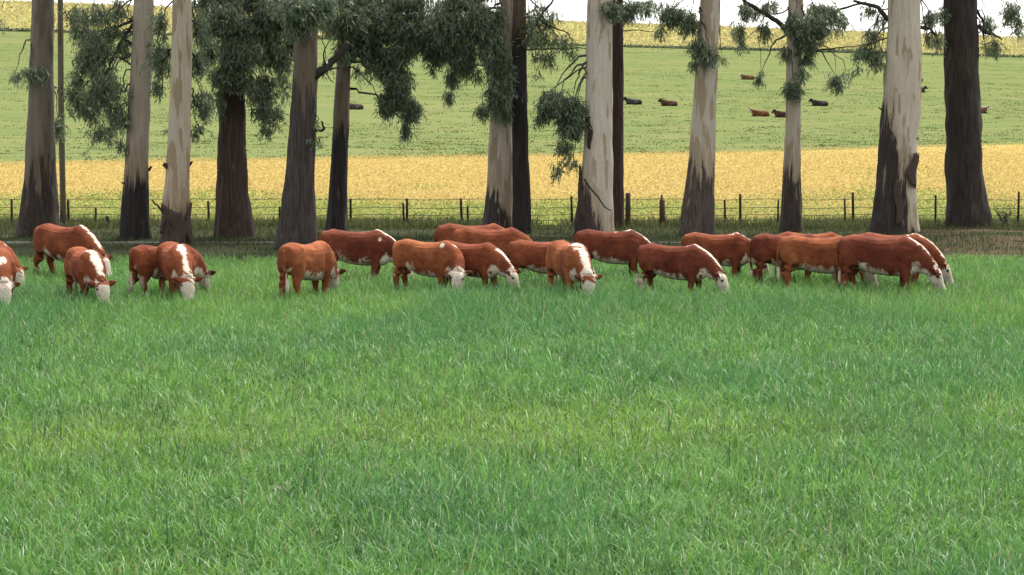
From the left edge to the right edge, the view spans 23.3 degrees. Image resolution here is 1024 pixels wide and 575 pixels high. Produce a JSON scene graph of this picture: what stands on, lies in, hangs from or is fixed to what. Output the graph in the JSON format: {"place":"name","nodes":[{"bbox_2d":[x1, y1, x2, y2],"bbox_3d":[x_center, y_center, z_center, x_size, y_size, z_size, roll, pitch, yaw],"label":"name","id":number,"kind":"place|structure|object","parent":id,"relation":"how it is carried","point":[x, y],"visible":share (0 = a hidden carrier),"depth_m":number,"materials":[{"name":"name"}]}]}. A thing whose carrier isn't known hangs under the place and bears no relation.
{"place":"outdoors","nodes":[
{"label":"outdoors","id":0,"kind":"place"},
{"bbox_2d":[2,241,680,242],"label":"dirt track","id":1,"kind":"structure","parent":0,"point":[201,242],"depth_m":69.54,"materials":[{"name":"brown soil"}]},
{"bbox_2d":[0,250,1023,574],"bbox_3d":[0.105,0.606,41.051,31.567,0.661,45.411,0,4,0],"label":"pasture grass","id":2,"kind":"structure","parent":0,"point":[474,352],"depth_m":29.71,"materials":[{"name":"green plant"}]},
{"bbox_2d":[0,31,1023,163],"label":"hill pasture","id":3,"kind":"structure","parent":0,"point":[737,66],"depth_m":262.54,"materials":[{"name":"green plant"}]},
{"bbox_2d":[350,103,363,109],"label":"resting cow","id":4,"kind":"object","parent":3,"relation":"on","point":[356,106],"visible":0.66,"depth_m":255.23},
{"bbox_2d":[0,27,1023,57],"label":"hedge","id":5,"kind":"object","parent":3,"relation":"on","point":[847,50],"visible":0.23,"depth_m":415.23,"materials":[{"name":"green plant"}]},
{"bbox_2d":[624,97,641,104],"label":"resting cow","id":6,"kind":"object","parent":3,"relation":"on","point":[633,101],"visible":0.94,"depth_m":269.50},
{"bbox_2d":[658,98,677,105],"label":"resting cow","id":7,"kind":"object","parent":3,"relation":"on","point":[667,102],"visible":0.98,"depth_m":267.20},
{"bbox_2d":[738,73,753,79],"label":"resting cow","id":8,"kind":"object","parent":3,"relation":"on","point":[746,77],"visible":0.94,"depth_m":329.12},
{"bbox_2d":[748,108,768,116],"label":"resting cow","id":9,"kind":"object","parent":3,"relation":"on","point":[759,113],"visible":1,"depth_m":248.35},
{"bbox_2d":[771,109,785,117],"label":"resting cow","id":10,"kind":"object","parent":3,"relation":"on","point":[778,113],"visible":0.66,"depth_m":246.79},
{"bbox_2d":[808,98,827,105],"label":"resting cow","id":11,"kind":"object","parent":3,"relation":"on","point":[817,102],"visible":1,"depth_m":270.24},
{"bbox_2d":[921,86,927,92],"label":"resting cow","id":12,"kind":"object","parent":3,"relation":"on","point":[923,89],"visible":0.38,"depth_m":303.43},
{"bbox_2d":[981,105,989,112],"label":"resting cow","id":13,"kind":"object","parent":3,"relation":"on","point":[985,109],"visible":0.47,"depth_m":257.92},
{"bbox_2d":[0,141,1023,224],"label":"crop field","id":14,"kind":"structure","parent":0,"point":[538,192],"depth_m":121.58,"materials":[{"name":"yellow plant"}]},
{"bbox_2d":[0,225,1023,574],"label":"ground","id":15,"kind":"structure","parent":0,"point":[226,249],"depth_m":66.94,"materials":[{"name":"green plant"}]},
{"bbox_2d":[0,245,19,305],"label":"cow","id":16,"kind":"object","parent":15,"relation":"on","point":[8,272],"visible":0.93,"depth_m":46.70},
{"bbox_2d":[0,240,27,284],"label":"cow","id":17,"kind":"object","parent":15,"relation":"on","point":[22,270],"visible":0.25,"depth_m":51.46},
{"bbox_2d":[0,0,70,237],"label":"eucalyptus tree","id":18,"kind":"object","parent":15,"relation":"on","point":[39,204],"visible":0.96,"depth_m":72.25,"materials":[{"name":"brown plant"}]},
{"bbox_2d":[55,0,68,225],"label":"eucalyptus tree","id":19,"kind":"object","parent":15,"relation":"on","point":[62,177],"visible":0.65,"depth_m":77.89,"materials":[{"name":"brown plant"}]},
{"bbox_2d":[33,223,112,277],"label":"cow","id":20,"kind":"object","parent":15,"relation":"on","point":[52,242],"visible":0.67,"depth_m":54.38},
{"bbox_2d":[64,247,115,304],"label":"cow","id":21,"kind":"object","parent":15,"relation":"on","point":[84,268],"visible":0.94,"depth_m":47.56},
{"bbox_2d":[58,0,153,239],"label":"eucalyptus tree","id":22,"kind":"object","parent":15,"relation":"on","point":[134,218],"visible":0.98,"depth_m":70.95,"materials":[{"name":"green plant"}]},
{"bbox_2d":[128,243,215,298],"bbox_3d":[-6.819,-0.309,49.733,1.927,1.146,0.684,-3,5,-36],"label":"cow","id":23,"kind":"object","parent":15,"relation":"on","point":[143,262],"visible":0.59,"depth_m":49.17},
{"bbox_2d":[139,0,217,243],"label":"eucalyptus tree","id":24,"kind":"object","parent":15,"relation":"on","point":[175,208],"visible":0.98,"depth_m":68.69,"materials":[{"name":"grey plant"}]},
{"bbox_2d":[157,241,201,302],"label":"cow","id":25,"kind":"object","parent":15,"relation":"on","point":[176,263],"visible":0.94,"depth_m":48.28},
{"bbox_2d":[192,0,293,237],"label":"eucalyptus tree","id":26,"kind":"object","parent":15,"relation":"on","point":[241,41],"visible":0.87,"depth_m":72.04,"materials":[{"name":"green plant"}]},
{"bbox_2d":[270,0,349,249],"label":"eucalyptus tree","id":27,"kind":"object","parent":15,"relation":"on","point":[297,223],"visible":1,"depth_m":66.29,"materials":[{"name":"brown plant"}]},
{"bbox_2d":[277,241,345,298],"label":"cow","id":28,"kind":"object","parent":15,"relation":"on","point":[315,262],"visible":0.95,"depth_m":48.88},
{"bbox_2d":[318,229,413,282],"bbox_3d":[-3.161,-0.658,53.845,2.098,1.216,0.646,0,4,0],"label":"cow","id":29,"kind":"object","parent":15,"relation":"on","point":[373,249],"visible":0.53,"depth_m":53.63},
{"bbox_2d":[318,0,433,230],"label":"eucalyptus tree","id":30,"kind":"object","parent":15,"relation":"on","point":[368,30],"visible":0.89,"depth_m":74.35,"materials":[{"name":"green plant"}]},
{"bbox_2d":[392,239,470,292],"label":"cow","id":31,"kind":"object","parent":15,"relation":"on","point":[441,260],"visible":0.91,"depth_m":50.21},
{"bbox_2d":[412,0,522,228],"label":"eucalyptus tree","id":32,"kind":"object","parent":15,"relation":"on","point":[451,39],"visible":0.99,"depth_m":73.70,"materials":[{"name":"green plant"}]},
{"bbox_2d":[437,241,519,290],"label":"cow","id":33,"kind":"object","parent":15,"relation":"on","point":[486,260],"visible":0.54,"depth_m":50.30},
{"bbox_2d":[434,223,529,272],"bbox_3d":[-0.657,-0.811,55.517,2.184,1.265,0.621,-1,4,-10],"label":"cow","id":34,"kind":"object","parent":15,"relation":"on","point":[444,232],"visible":0.22,"depth_m":55.21},
{"bbox_2d":[451,227,547,279],"bbox_3d":[-0.255,-0.692,54.029,2.150,1.251,0.625,0,4,-2],"label":"cow","id":35,"kind":"object","parent":15,"relation":"on","point":[501,239],"visible":0.29,"depth_m":53.78},
{"bbox_2d":[0,209,1023,263],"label":"verge weeds","id":36,"kind":"object","parent":15,"relation":"on","point":[812,224],"visible":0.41,"depth_m":76.54,"materials":[{"name":"green plant"}]},
{"bbox_2d":[0,191,1023,225],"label":"wire fence","id":37,"kind":"object","parent":15,"relation":"on","point":[628,208],"visible":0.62,"depth_m":78.62,"materials":[{"name":"metal"}]},
{"bbox_2d":[510,0,585,233],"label":"eucalyptus tree","id":38,"kind":"object","parent":15,"relation":"on","point":[521,213],"visible":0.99,"depth_m":73.89,"materials":[{"name":"green plant"}]},
{"bbox_2d":[506,239,597,284],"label":"cow","id":39,"kind":"object","parent":15,"relation":"on","point":[526,254],"visible":0.37,"depth_m":51.31},
{"bbox_2d":[545,240,601,297],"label":"cow","id":40,"kind":"object","parent":15,"relation":"on","point":[567,260],"visible":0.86,"depth_m":49.09},
{"bbox_2d":[529,0,653,235],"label":"eucalyptus tree","id":41,"kind":"object","parent":15,"relation":"on","point":[594,209],"visible":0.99,"depth_m":72.99,"materials":[{"name":"grey plant"}]},
{"bbox_2d":[573,229,649,278],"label":"cow","id":42,"kind":"object","parent":15,"relation":"on","point":[620,247],"visible":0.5,"depth_m":54.20},
{"bbox_2d":[612,0,656,227],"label":"eucalyptus tree","id":43,"kind":"object","parent":15,"relation":"on","point":[618,117],"visible":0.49,"depth_m":77.17,"materials":[{"name":"brown plant"}]},
{"bbox_2d":[636,243,730,294],"bbox_3d":[3.424,-0.317,49.870,1.948,1.128,0.588,1,5,17],"label":"cow","id":44,"kind":"object","parent":15,"relation":"on","point":[692,264],"visible":0.94,"depth_m":49.69},
{"bbox_2d":[638,0,729,234],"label":"eucalyptus tree","id":45,"kind":"object","parent":15,"relation":"on","point":[698,210],"visible":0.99,"depth_m":73.39,"materials":[{"name":"grey plant"}]},
{"bbox_2d":[681,232,770,278],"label":"cow","id":46,"kind":"object","parent":15,"relation":"on","point":[731,250],"visible":0.52,"depth_m":53.82},
{"bbox_2d":[749,233,835,284],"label":"cow","id":47,"kind":"object","parent":15,"relation":"on","point":[763,247],"visible":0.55,"depth_m":52.47},
{"bbox_2d":[729,0,865,231],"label":"eucalyptus tree","id":48,"kind":"object","parent":15,"relation":"on","point":[799,30],"visible":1,"depth_m":75.04,"materials":[{"name":"green plant"}]},
{"bbox_2d":[773,231,860,280],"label":"cow","id":49,"kind":"object","parent":15,"relation":"on","point":[823,235],"visible":0.08,"depth_m":53.43},
{"bbox_2d":[777,235,878,290],"bbox_3d":[6.534,-0.473,51.483,2.112,1.229,0.636,0,4,4],"label":"cow","id":50,"kind":"object","parent":15,"relation":"on","point":[817,255],"visible":0.76,"depth_m":51.24},
{"bbox_2d":[837,234,945,292],"bbox_3d":[7.694,-0.431,50.489,2.219,1.284,0.654,1,4,16],"label":"cow","id":51,"kind":"object","parent":15,"relation":"on","point":[904,257],"visible":0.9,"depth_m":50.28},
{"bbox_2d":[846,0,945,233],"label":"eucalyptus tree","id":52,"kind":"object","parent":15,"relation":"on","point":[895,208],"visible":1,"depth_m":72.16,"materials":[{"name":"beige plant"}]},
{"bbox_2d":[855,232,953,286],"bbox_3d":[8.189,-0.535,52.101,2.127,1.237,0.613,1,4,12],"label":"cow","id":53,"kind":"object","parent":15,"relation":"on","point":[931,248],"visible":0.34,"depth_m":51.83},
{"bbox_2d":[932,0,1023,227],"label":"eucalyptus tree","id":54,"kind":"object","parent":15,"relation":"on","point":[967,199],"visible":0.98,"depth_m":76.39,"materials":[{"name":"brown plant"}]},
{"bbox_2d":[993,203,1015,224],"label":"bush","id":55,"kind":"object","parent":15,"relation":"on","point":[1005,217],"visible":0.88,"depth_m":77.80,"materials":[{"name":"green plant"}]},
{"bbox_2d":[0,0,1023,55],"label":"hilltop field","id":56,"kind":"structure","parent":0,"point":[569,24],"depth_m":459.73,"materials":[{"name":"plant"}]},
{"bbox_2d":[5,0,1023,38],"label":"sky","id":57,"kind":"structure","parent":0,"point":[576,10],"materials":[{"name":"white"}]}
]}

